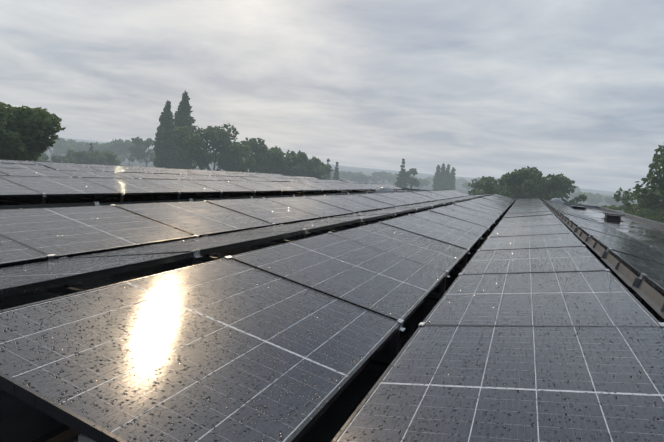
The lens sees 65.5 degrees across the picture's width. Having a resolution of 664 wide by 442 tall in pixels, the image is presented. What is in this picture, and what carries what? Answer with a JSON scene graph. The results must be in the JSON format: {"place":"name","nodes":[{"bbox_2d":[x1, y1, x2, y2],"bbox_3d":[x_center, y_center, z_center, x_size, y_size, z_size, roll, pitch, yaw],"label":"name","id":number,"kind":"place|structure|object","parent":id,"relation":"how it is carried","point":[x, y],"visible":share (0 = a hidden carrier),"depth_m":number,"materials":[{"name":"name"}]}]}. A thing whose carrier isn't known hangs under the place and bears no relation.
{"place":"outdoors","nodes":[
{"label":"outdoors","id":0,"kind":"place"},
{"bbox_2d":[0,0,663,192],"label":"sky","id":1,"kind":"structure","parent":0,"point":[574,89],"materials":[{"name":"grey"}]},
{"bbox_2d":[45,137,636,211],"bbox_3d":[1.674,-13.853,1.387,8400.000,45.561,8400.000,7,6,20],"label":"terrain ground","id":2,"kind":"structure","parent":0,"point":[370,171],"depth_m":835.51,"materials":[{"name":"green plant"}]},
{"bbox_2d":[0,90,663,218],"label":"trees","id":3,"kind":"object","parent":2,"relation":"on","point":[26,132],"materials":[{"name":"green plant"}]},
{"bbox_2d":[0,189,663,441],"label":"building roof","id":4,"kind":"structure","parent":2,"relation":"on","point":[21,420],"depth_m":3.65,"materials":[{"name":"black"}]},
{"bbox_2d":[0,160,663,441],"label":"panel clamps","id":5,"kind":"object","parent":4,"relation":"on","point":[649,295],"visible":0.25,"depth_m":5.29,"materials":[{"name":"metal"}]},
{"bbox_2d":[0,159,663,441],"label":"solar panel frames","id":6,"kind":"structure","parent":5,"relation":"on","point":[64,415],"depth_m":3.44,"materials":[{"name":"metal"}]},
{"bbox_2d":[0,160,663,441],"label":"solar panels","id":7,"kind":"object","parent":6,"relation":"in","point":[609,414],"visible":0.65,"depth_m":2.35,"materials":[{"name":"black glass"}]},
{"bbox_2d":[0,201,663,441],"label":"water droplets","id":8,"kind":"object","parent":7,"relation":"on","point":[208,398],"visible":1,"depth_m":2.40,"materials":[{"name":"clear liquid"}]},
{"bbox_2d":[376,186,393,191],"bbox_3d":[2.633,-1.466,25.402,0.780,0.460,0.780,7,6,20],"label":"skylight","id":9,"kind":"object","parent":4,"relation":"on","point":[384,189],"depth_m":25.12,"materials":[{"name":"grey plastic"}]},
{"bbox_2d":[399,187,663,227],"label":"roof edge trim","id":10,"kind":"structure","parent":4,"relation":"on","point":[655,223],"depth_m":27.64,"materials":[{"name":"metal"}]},
{"bbox_2d":[551,198,563,203],"bbox_3d":[14.866,-1.286,34.185,0.840,0.477,0.840,7,6,20],"label":"skylight","id":11,"kind":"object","parent":4,"relation":"on","point":[558,200],"depth_m":33.88,"materials":[{"name":"grey plastic"}]},
{"bbox_2d":[570,205,587,208],"bbox_3d":[15.217,-0.853,31.939,0.900,0.120,1.600,7,6,20],"label":"roof vent","id":12,"kind":"object","parent":4,"relation":"on","point":[579,207],"visible":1,"depth_m":31.43,"materials":[{"name":"grey metal"}]},
{"bbox_2d":[602,212,624,220],"bbox_3d":[11.453,-0.178,21.090,0.700,0.260,1.000,7,6,20],"label":"roof vent","id":13,"kind":"object","parent":4,"relation":"on","point":[614,216],"visible":1,"depth_m":20.77,"materials":[{"name":"grey metal"}]},
{"bbox_2d":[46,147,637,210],"bbox_3d":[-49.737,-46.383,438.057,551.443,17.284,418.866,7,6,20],"label":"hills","id":14,"kind":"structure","parent":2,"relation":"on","point":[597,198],"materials":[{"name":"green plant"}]},
{"bbox_2d":[621,144,663,222],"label":"trees","id":15,"kind":"object","parent":2,"relation":"on","point":[652,179],"depth_m":36.62,"materials":[{"name":"green plant"}]}
]}

